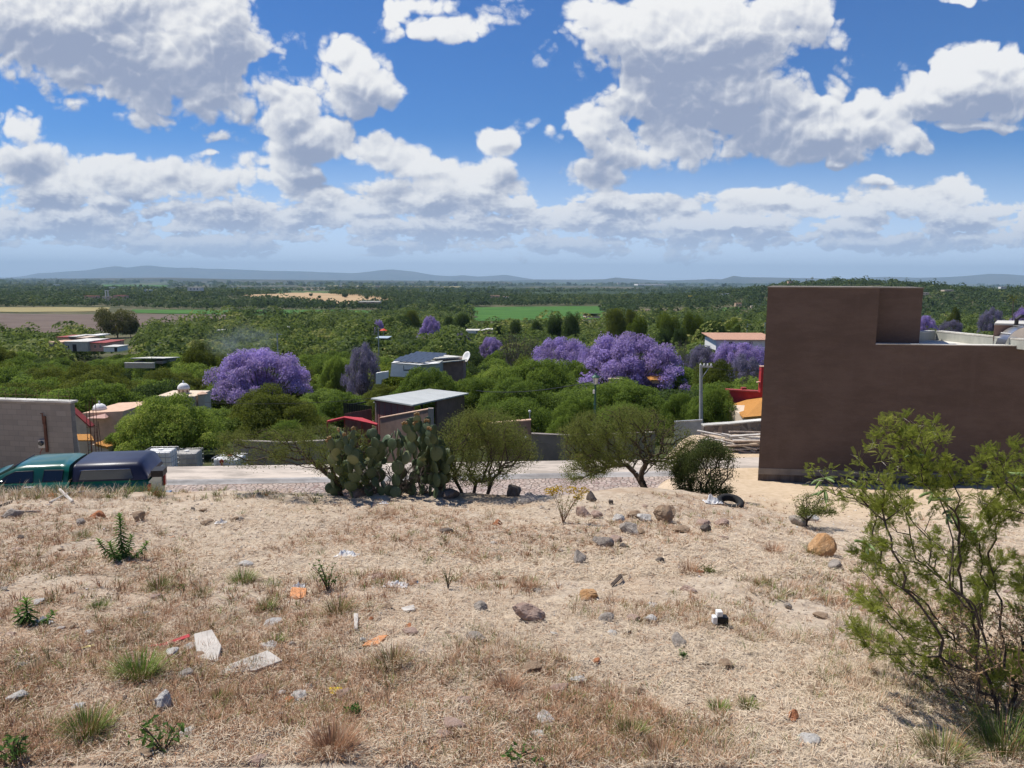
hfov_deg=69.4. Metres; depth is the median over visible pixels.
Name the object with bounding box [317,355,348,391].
mesquite tree
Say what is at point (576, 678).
pebble
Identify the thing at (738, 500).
tyre
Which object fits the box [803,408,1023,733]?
thorny bush
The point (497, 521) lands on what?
rock
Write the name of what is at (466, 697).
pebble
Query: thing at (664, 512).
rock
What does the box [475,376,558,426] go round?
mesquite tree
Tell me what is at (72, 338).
village house
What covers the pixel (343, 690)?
pebble
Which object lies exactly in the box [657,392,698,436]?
mesquite tree
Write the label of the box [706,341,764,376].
jacaranda tree
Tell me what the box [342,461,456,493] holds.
dry shrub
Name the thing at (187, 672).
pebble
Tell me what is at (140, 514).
rock
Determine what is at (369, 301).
house
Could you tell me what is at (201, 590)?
grass tuft
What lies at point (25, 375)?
mesquite tree
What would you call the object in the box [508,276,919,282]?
hills
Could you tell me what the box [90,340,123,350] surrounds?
village house
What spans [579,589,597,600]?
rock
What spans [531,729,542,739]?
pebble
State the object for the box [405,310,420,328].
casuarina tree
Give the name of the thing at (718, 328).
dark tree
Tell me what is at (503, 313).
crop field
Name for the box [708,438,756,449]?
plank
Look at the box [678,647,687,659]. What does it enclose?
leafy weed
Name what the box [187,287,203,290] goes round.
white villa
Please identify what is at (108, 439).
mesquite tree
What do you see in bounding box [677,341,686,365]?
leafless tree
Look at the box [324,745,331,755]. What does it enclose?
rock
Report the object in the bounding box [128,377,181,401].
dark tree
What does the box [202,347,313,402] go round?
jacaranda tree
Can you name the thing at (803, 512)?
shrub
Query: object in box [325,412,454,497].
prickly pear
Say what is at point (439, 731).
pebble
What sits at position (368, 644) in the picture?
roof tile
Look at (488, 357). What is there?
mesquite tree
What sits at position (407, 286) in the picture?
hay field
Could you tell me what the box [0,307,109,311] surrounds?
stubble field
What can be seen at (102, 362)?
mesquite tree
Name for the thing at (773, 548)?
grass tuft
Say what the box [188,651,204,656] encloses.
pebble
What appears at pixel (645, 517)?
rock
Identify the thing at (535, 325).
casuarina tree
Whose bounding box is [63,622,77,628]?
pebble
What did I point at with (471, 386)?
mesquite tree
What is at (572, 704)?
pebble
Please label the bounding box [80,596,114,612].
grass tuft
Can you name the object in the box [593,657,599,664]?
rock
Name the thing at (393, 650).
grass tuft
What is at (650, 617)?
rock
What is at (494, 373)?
mesquite tree
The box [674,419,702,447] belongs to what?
metal gate
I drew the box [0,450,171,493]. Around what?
pickup truck
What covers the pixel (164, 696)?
rock
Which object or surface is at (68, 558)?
pebble
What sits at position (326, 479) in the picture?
kerb
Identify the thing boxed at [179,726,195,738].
pebble
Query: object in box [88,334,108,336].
white canopy
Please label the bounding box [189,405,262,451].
mesquite tree
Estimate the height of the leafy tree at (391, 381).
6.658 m
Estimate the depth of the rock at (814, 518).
10.57 m
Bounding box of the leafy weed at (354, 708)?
[343,702,361,716]
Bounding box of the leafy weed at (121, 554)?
[96,512,149,562]
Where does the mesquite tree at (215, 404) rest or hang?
on the ground at (750, 485)
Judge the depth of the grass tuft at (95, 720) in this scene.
3.32 m
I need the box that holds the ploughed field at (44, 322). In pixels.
[0,314,225,332]
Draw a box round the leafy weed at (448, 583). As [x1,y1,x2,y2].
[442,567,455,587]
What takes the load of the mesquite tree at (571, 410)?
on the ground at (750, 485)
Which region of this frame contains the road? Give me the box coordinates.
[165,476,674,494]
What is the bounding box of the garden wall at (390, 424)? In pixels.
[380,408,433,462]
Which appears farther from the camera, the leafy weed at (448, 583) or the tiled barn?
the tiled barn
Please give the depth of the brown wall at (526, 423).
31.71 m
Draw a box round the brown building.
[758,286,1023,485]
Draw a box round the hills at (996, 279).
[851,274,1023,283]
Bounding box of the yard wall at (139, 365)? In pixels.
[124,362,154,367]
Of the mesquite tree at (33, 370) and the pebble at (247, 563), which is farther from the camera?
the mesquite tree at (33, 370)
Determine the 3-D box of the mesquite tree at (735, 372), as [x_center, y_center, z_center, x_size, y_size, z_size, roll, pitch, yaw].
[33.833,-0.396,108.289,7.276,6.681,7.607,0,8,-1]
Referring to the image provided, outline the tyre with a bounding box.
[717,493,743,507]
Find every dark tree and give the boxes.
[30,356,51,364]
[91,307,139,337]
[114,368,135,381]
[124,319,140,336]
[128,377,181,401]
[240,314,257,324]
[276,377,312,399]
[453,347,484,366]
[466,360,489,376]
[546,312,562,336]
[642,385,705,426]
[657,326,670,344]
[672,325,687,347]
[699,318,727,341]
[727,329,739,332]
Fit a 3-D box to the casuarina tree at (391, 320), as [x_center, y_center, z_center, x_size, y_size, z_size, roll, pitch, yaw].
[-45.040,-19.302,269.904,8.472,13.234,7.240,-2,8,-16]
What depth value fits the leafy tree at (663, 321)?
227.55 m
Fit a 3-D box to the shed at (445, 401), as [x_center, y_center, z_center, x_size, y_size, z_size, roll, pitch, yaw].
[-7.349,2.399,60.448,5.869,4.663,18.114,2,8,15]
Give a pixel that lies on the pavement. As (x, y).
(207, 472)
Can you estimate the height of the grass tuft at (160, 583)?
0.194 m
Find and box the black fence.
[343,402,371,448]
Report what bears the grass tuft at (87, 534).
on the ground at (750, 485)
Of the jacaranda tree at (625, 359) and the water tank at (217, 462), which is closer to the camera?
the water tank at (217, 462)
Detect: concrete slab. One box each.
[194,630,221,662]
[218,650,281,675]
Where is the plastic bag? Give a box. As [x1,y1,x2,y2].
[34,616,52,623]
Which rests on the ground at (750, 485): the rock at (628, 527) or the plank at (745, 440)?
the rock at (628, 527)
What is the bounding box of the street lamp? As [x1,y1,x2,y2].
[591,373,599,452]
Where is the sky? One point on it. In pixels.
(530, 139)
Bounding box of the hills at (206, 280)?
[9,278,511,283]
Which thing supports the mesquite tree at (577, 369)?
on the ground at (750, 485)
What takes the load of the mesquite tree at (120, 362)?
on the ground at (750, 485)
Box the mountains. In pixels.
[7,265,533,279]
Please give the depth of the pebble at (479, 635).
4.52 m
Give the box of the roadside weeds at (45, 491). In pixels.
[0,479,324,503]
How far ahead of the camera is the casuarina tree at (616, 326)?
237.73 m
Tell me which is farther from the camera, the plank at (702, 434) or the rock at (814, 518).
the plank at (702, 434)
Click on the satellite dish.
(466, 354)
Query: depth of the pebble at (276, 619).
4.99 m
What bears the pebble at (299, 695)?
on the ground at (750, 485)
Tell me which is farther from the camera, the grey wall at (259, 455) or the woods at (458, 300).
the woods at (458, 300)
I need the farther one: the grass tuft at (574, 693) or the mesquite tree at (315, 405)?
the mesquite tree at (315, 405)
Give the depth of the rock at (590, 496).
10.47 m
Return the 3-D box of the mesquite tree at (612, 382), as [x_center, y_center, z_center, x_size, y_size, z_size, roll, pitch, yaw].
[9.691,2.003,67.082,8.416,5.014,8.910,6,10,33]
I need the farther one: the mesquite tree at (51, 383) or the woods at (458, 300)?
the woods at (458, 300)
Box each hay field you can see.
[243,292,395,304]
[328,285,460,286]
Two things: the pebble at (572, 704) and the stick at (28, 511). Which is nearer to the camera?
the pebble at (572, 704)
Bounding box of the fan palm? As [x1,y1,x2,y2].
[1009,296,1018,320]
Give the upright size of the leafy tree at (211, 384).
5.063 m
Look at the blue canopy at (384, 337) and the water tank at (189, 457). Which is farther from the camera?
the blue canopy at (384, 337)
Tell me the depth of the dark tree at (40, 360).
140.90 m
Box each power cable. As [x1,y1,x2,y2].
[205,398,370,403]
[476,381,591,391]
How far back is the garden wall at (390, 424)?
46.37 m
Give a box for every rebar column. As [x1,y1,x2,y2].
[86,400,98,453]
[94,422,101,451]
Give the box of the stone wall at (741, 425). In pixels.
[701,418,760,434]
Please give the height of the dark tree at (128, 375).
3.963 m
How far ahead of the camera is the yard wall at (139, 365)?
112.76 m
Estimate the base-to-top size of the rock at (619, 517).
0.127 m
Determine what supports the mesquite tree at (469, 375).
on the ground at (750, 485)
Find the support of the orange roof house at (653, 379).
on the ground at (750, 485)
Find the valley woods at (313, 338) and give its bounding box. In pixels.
[0,312,994,362]
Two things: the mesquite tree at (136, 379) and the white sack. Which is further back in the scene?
the mesquite tree at (136, 379)
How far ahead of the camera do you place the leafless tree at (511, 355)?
130.42 m
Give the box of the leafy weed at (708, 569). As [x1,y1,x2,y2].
[697,563,728,573]
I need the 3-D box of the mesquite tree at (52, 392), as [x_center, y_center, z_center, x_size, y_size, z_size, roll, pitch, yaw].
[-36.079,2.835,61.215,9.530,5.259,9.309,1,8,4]
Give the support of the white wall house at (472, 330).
on the ground at (750, 485)
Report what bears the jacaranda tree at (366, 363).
on the ground at (750, 485)
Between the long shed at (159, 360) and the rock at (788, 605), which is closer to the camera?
the rock at (788, 605)
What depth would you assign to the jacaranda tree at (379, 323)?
259.18 m
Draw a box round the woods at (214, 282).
[0,278,1023,287]
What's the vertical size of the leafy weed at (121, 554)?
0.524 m
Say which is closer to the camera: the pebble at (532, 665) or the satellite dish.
the pebble at (532, 665)
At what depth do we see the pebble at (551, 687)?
3.84 m
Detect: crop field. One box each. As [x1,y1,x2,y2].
[102,285,167,286]
[132,309,375,315]
[473,306,603,320]
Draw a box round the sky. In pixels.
[0,0,1023,279]
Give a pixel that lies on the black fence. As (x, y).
(365, 414)
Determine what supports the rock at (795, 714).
on the ground at (750, 485)
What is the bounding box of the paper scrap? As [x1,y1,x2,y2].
[290,582,304,588]
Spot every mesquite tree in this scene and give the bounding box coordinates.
[0,347,19,363]
[0,367,22,384]
[0,382,52,394]
[0,384,49,398]
[2,355,32,367]
[6,376,62,390]
[8,360,63,374]
[13,372,39,380]
[14,350,38,360]
[23,364,65,374]
[26,365,67,382]
[30,366,67,377]
[36,379,150,412]
[41,387,100,397]
[46,367,139,394]
[52,357,74,365]
[56,360,130,388]
[74,359,112,367]
[103,353,143,359]
[103,433,142,450]
[105,354,141,376]
[111,392,229,450]
[130,366,192,389]
[131,357,171,378]
[131,378,146,386]
[138,378,193,389]
[145,352,182,371]
[170,362,219,385]
[179,337,222,368]
[179,372,214,389]
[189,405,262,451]
[201,386,236,409]
[206,351,225,360]
[226,383,332,439]
[250,410,337,436]
[259,419,316,440]
[292,353,329,367]
[299,380,322,396]
[299,387,372,417]
[301,398,318,408]
[303,368,316,393]
[309,355,350,374]
[311,356,368,392]
[313,390,367,430]
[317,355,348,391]
[325,350,352,358]
[361,383,401,413]
[366,394,386,421]
[372,355,394,369]
[388,365,465,417]
[455,369,473,382]
[455,376,496,412]
[465,364,511,384]
[474,396,560,432]
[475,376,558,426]
[477,357,516,371]
[479,349,514,365]
[493,357,580,393]
[541,382,609,414]
[545,395,596,433]
[563,359,591,386]
[578,380,668,426]
[588,400,664,447]
[597,376,635,390]
[647,366,698,394]
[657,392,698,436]
[685,383,737,422]
[689,380,747,393]
[690,358,734,390]
[724,378,758,394]
[730,360,754,380]
[730,375,758,387]
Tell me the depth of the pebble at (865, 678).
4.00 m
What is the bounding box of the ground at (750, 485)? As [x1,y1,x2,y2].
[0,277,1023,767]
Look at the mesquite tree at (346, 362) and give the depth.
106.58 m
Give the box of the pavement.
[166,457,758,479]
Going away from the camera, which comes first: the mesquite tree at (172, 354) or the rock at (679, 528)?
the rock at (679, 528)
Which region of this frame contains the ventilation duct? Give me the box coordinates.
[996,315,1023,344]
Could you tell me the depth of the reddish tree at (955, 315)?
247.97 m
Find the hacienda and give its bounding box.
[113,295,128,302]
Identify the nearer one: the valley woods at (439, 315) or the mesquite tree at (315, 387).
the mesquite tree at (315, 387)
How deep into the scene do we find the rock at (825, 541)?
7.48 m
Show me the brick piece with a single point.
(298, 590)
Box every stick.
[24,510,39,512]
[49,490,85,502]
[58,488,73,502]
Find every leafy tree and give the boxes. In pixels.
[0,361,18,372]
[208,381,242,409]
[368,362,406,393]
[512,354,532,365]
[625,315,647,339]
[656,311,680,337]
[682,311,704,339]
[724,318,741,332]
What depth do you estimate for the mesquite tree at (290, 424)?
40.27 m
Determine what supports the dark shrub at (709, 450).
on the ground at (750, 485)
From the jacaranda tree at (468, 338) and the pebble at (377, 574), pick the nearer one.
the pebble at (377, 574)
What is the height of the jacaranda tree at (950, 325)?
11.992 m
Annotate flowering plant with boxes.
[544,485,589,522]
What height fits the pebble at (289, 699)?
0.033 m
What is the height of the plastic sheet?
0.096 m
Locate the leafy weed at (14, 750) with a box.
[0,729,31,767]
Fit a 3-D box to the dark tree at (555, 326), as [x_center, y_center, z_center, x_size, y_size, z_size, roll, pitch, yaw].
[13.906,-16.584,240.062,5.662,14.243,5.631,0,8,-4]
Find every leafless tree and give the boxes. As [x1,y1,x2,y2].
[497,331,524,366]
[521,335,539,358]
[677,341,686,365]
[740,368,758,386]
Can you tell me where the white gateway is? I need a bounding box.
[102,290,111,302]
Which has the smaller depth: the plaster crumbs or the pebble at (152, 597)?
the pebble at (152, 597)
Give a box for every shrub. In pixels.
[212,420,378,495]
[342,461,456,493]
[436,404,547,493]
[552,403,698,487]
[668,435,744,495]
[789,490,839,525]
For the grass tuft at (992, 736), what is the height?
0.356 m
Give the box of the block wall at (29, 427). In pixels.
[0,389,77,468]
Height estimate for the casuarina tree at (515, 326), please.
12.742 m
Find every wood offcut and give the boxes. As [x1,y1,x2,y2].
[354,613,357,629]
[401,605,415,611]
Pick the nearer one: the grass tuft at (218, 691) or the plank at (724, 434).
the grass tuft at (218, 691)
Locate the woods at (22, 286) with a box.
[0,282,749,293]
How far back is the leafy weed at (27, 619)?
4.78 m
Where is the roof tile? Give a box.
[362,635,387,647]
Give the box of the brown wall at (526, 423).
[486,419,530,460]
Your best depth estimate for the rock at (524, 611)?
4.85 m
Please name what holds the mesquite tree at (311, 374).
on the ground at (750, 485)
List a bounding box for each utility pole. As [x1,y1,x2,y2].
[378,328,382,354]
[699,363,712,422]
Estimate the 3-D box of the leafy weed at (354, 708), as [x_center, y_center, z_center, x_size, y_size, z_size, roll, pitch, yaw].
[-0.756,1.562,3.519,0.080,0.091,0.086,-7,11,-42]
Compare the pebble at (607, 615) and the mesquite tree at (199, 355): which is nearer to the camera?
the pebble at (607, 615)
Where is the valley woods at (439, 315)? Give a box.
[187,303,1023,333]
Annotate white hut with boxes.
[103,345,127,351]
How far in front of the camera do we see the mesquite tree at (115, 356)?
144.95 m
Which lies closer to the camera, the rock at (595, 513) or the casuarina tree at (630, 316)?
the rock at (595, 513)
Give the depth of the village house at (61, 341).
171.20 m
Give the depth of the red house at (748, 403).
44.88 m
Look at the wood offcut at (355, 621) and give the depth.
4.75 m
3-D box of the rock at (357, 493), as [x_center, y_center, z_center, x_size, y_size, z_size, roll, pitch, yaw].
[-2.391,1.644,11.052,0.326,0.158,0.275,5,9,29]
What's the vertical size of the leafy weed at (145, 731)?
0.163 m
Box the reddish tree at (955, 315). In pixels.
[946,306,961,330]
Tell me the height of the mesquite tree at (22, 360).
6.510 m
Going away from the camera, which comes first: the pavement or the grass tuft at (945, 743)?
the grass tuft at (945, 743)
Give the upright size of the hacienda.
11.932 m
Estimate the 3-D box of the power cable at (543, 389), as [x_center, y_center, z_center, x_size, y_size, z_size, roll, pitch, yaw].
[0.656,0.130,35.368,0.032,1.951,11.291,-4,9,-27]
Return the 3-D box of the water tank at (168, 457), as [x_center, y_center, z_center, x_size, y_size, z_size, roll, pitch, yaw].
[-15.555,3.431,32.819,1.201,1.160,1.010,-1,8,-6]
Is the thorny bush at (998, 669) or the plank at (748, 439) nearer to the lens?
the thorny bush at (998, 669)
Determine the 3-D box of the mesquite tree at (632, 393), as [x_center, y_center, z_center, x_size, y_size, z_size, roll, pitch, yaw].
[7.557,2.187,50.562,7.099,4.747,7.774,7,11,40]
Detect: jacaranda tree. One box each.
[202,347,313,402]
[340,341,382,397]
[374,320,383,335]
[416,315,440,341]
[455,331,473,347]
[479,336,502,357]
[529,336,585,369]
[576,345,614,375]
[577,331,690,393]
[683,344,714,370]
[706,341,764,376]
[728,353,759,380]
[920,315,938,330]
[938,319,962,331]
[976,307,1006,333]
[1009,306,1023,320]
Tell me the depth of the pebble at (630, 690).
3.87 m
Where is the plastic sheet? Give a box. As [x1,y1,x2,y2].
[333,549,360,556]
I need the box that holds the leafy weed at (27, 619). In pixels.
[10,596,56,626]
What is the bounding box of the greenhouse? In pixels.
[634,284,666,285]
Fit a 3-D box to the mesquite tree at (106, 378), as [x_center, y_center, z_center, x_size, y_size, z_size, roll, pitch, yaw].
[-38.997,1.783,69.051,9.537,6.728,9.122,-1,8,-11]
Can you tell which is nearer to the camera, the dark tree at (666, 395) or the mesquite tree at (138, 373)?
the dark tree at (666, 395)
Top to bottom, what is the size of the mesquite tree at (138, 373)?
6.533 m
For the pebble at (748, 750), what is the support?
on the ground at (750, 485)
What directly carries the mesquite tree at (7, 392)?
on the ground at (750, 485)
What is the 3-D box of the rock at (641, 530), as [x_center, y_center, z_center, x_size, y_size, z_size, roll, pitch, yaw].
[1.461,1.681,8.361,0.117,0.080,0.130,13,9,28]
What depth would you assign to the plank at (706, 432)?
27.61 m
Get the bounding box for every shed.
[130,357,179,363]
[371,389,468,443]
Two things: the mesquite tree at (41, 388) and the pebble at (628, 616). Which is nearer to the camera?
the pebble at (628, 616)
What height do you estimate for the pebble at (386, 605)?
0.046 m
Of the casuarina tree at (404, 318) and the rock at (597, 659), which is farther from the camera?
the casuarina tree at (404, 318)
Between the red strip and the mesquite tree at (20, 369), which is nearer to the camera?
the red strip
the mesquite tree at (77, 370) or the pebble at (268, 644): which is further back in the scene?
the mesquite tree at (77, 370)
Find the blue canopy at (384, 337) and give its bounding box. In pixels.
[375,336,391,339]
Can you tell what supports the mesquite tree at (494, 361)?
on the ground at (750, 485)
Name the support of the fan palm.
on the ground at (750, 485)
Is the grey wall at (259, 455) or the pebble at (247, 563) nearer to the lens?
the pebble at (247, 563)
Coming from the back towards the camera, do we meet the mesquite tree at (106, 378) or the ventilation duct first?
the mesquite tree at (106, 378)
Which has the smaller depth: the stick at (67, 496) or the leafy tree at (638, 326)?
the stick at (67, 496)
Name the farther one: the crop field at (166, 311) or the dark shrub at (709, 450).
the crop field at (166, 311)
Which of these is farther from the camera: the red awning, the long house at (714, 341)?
the long house at (714, 341)
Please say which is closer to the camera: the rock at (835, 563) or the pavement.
the rock at (835, 563)
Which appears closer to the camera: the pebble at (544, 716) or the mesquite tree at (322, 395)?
the pebble at (544, 716)
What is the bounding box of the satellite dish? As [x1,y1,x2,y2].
[462,351,469,364]
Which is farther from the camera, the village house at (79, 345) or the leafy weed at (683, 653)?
the village house at (79, 345)
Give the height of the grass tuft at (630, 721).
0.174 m
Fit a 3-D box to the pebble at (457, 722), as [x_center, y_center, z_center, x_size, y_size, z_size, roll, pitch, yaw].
[-0.269,1.572,3.423,0.108,0.039,0.086,-2,8,-13]
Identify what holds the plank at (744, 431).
on the plank
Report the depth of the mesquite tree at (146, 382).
77.88 m
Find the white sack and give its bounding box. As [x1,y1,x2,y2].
[702,494,722,503]
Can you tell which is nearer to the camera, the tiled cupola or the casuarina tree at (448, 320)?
the tiled cupola
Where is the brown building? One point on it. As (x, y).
(844, 366)
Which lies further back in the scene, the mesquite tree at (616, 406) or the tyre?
the mesquite tree at (616, 406)
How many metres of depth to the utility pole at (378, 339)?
160.15 m
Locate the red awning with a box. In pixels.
[326,416,377,434]
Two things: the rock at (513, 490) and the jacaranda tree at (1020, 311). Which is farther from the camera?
the jacaranda tree at (1020, 311)
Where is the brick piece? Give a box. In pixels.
[290,587,306,599]
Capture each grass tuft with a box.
[30,673,147,748]
[69,527,92,539]
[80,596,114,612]
[92,643,178,688]
[138,569,177,592]
[183,576,216,598]
[203,682,241,701]
[222,555,260,584]
[251,596,284,611]
[262,633,289,642]
[278,695,372,766]
[308,590,361,618]
[355,631,423,677]
[375,507,399,519]
[443,724,468,738]
[480,666,528,694]
[508,575,546,592]
[560,685,594,705]
[606,703,662,744]
[628,729,690,764]
[668,550,712,574]
[699,681,734,713]
[728,694,766,712]
[756,539,791,554]
[797,542,822,555]
[847,617,889,643]
[877,718,1018,767]
[933,666,1023,766]
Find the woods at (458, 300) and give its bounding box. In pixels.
[0,275,1023,316]
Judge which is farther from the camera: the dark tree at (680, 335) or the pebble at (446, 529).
the dark tree at (680, 335)
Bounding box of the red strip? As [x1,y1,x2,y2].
[148,634,189,646]
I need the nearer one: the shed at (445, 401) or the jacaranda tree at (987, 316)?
the shed at (445, 401)
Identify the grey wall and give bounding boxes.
[233,439,328,464]
[531,431,654,460]
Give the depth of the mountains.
31950.44 m
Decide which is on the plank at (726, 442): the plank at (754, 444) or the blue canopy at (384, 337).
the plank at (754, 444)
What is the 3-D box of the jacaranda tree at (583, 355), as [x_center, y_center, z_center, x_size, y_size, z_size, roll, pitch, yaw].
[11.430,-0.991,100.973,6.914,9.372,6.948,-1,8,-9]
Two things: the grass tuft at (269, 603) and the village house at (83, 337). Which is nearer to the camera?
the grass tuft at (269, 603)
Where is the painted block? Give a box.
[711,609,728,627]
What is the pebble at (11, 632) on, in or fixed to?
on the ground at (750, 485)
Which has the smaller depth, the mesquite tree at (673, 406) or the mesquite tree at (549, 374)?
the mesquite tree at (673, 406)
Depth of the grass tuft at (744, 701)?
3.69 m
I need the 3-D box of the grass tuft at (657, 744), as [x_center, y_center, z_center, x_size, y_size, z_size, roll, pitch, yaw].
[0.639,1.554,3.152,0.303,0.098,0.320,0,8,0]
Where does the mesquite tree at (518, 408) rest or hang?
on the ground at (750, 485)
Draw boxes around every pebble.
[5,631,15,636]
[34,598,44,604]
[61,556,76,562]
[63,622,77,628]
[133,748,152,761]
[150,593,160,599]
[178,668,193,679]
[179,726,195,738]
[184,642,194,649]
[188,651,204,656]
[200,519,214,525]
[236,560,252,566]
[247,754,268,767]
[259,640,277,649]
[264,617,281,625]
[284,696,293,702]
[291,689,306,700]
[336,688,349,698]
[371,573,382,579]
[380,602,392,609]
[402,627,418,635]
[436,730,453,739]
[439,528,453,533]
[443,717,466,729]
[457,696,471,704]
[465,631,486,641]
[524,660,541,672]
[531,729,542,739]
[537,710,554,725]
[549,683,567,694]
[566,703,578,712]
[569,675,586,682]
[598,612,614,622]
[607,629,616,635]
[625,687,645,695]
[626,614,641,621]
[679,585,697,592]
[701,538,714,542]
[718,658,732,668]
[744,749,756,758]
[796,732,820,745]
[806,685,819,692]
[812,612,826,618]
[857,676,872,685]
[912,675,934,683]
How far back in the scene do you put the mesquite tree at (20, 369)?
117.30 m
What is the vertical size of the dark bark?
0.038 m
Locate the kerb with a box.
[166,471,672,484]
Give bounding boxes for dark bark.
[610,574,622,585]
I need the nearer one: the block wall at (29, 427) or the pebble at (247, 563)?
the pebble at (247, 563)
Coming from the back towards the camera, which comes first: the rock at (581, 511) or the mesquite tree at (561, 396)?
the mesquite tree at (561, 396)
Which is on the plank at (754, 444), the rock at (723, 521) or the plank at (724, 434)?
the plank at (724, 434)
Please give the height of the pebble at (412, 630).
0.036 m
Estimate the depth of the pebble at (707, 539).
7.76 m
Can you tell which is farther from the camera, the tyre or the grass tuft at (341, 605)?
the tyre
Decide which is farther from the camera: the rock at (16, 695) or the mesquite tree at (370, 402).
the mesquite tree at (370, 402)
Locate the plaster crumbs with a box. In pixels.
[383,580,406,587]
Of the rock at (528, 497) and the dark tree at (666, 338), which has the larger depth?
the dark tree at (666, 338)
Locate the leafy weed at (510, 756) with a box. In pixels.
[494,738,543,764]
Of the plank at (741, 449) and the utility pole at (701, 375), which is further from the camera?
the utility pole at (701, 375)
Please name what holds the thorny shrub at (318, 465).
on the ground at (750, 485)
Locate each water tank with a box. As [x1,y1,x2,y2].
[146,446,179,466]
[177,448,203,466]
[211,453,247,465]
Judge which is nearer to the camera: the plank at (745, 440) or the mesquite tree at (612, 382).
the plank at (745, 440)
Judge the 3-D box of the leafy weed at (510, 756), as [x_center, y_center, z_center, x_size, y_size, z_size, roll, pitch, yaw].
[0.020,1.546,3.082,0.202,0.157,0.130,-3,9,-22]
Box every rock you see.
[2,508,24,517]
[5,689,29,700]
[70,702,85,709]
[76,518,85,524]
[90,510,105,518]
[132,510,145,521]
[154,689,171,709]
[166,647,178,656]
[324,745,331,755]
[342,488,365,497]
[442,488,459,498]
[474,600,487,612]
[493,519,501,525]
[507,484,520,496]
[512,602,545,621]
[517,492,537,504]
[573,549,585,565]
[576,506,590,517]
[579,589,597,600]
[586,491,596,501]
[591,510,602,517]
[593,536,613,546]
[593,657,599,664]
[610,535,621,542]
[612,514,624,521]
[618,543,628,548]
[619,522,638,536]
[628,510,640,517]
[637,514,650,520]
[637,528,644,533]
[644,614,657,621]
[653,505,675,523]
[655,557,663,562]
[671,525,689,532]
[671,632,685,647]
[696,518,710,525]
[700,524,710,531]
[714,518,728,526]
[784,603,791,609]
[788,709,798,721]
[789,515,805,526]
[807,514,819,520]
[807,533,836,556]
[828,559,841,569]
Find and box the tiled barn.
[583,313,599,317]
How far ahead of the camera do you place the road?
21.94 m
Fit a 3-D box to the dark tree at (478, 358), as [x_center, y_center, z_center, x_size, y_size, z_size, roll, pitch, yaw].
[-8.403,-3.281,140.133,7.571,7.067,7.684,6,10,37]
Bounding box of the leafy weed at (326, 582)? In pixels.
[308,559,343,590]
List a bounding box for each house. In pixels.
[49,340,70,345]
[57,335,74,340]
[64,338,109,350]
[68,334,92,339]
[75,336,99,339]
[75,401,147,453]
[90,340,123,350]
[358,301,380,302]
[376,351,466,383]
[466,329,484,332]
[646,376,667,383]
[702,333,765,349]
[725,366,763,421]
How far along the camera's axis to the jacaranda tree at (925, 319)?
227.56 m
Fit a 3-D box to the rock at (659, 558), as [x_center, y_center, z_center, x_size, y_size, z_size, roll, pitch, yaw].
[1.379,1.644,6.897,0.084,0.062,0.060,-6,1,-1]
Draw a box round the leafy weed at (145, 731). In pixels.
[123,715,187,752]
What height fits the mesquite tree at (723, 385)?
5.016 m
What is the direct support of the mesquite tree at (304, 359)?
on the ground at (750, 485)
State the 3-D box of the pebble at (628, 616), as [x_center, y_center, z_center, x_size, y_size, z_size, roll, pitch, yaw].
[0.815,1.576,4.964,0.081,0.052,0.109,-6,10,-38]
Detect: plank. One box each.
[697,430,736,438]
[701,433,722,439]
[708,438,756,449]
[721,433,759,443]
[721,446,750,453]
[723,438,759,447]
[723,443,759,446]
[728,431,759,432]
[728,447,758,450]
[730,433,759,437]
[732,438,759,439]
[732,440,759,441]
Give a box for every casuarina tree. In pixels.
[383,317,395,332]
[395,315,411,327]
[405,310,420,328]
[442,316,455,325]
[452,312,472,328]
[492,320,502,334]
[509,319,522,333]
[529,320,543,333]
[561,310,581,336]
[604,307,626,337]
[624,308,636,330]
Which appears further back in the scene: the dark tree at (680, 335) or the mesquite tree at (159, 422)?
the dark tree at (680, 335)
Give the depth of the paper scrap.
5.86 m
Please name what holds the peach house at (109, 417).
on the ground at (750, 485)
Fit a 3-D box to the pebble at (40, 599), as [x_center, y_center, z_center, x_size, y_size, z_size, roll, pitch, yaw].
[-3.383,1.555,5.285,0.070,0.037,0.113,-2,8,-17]
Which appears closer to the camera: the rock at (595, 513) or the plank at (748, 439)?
the rock at (595, 513)
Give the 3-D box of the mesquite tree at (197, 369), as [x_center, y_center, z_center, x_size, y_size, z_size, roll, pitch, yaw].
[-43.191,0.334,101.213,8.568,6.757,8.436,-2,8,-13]

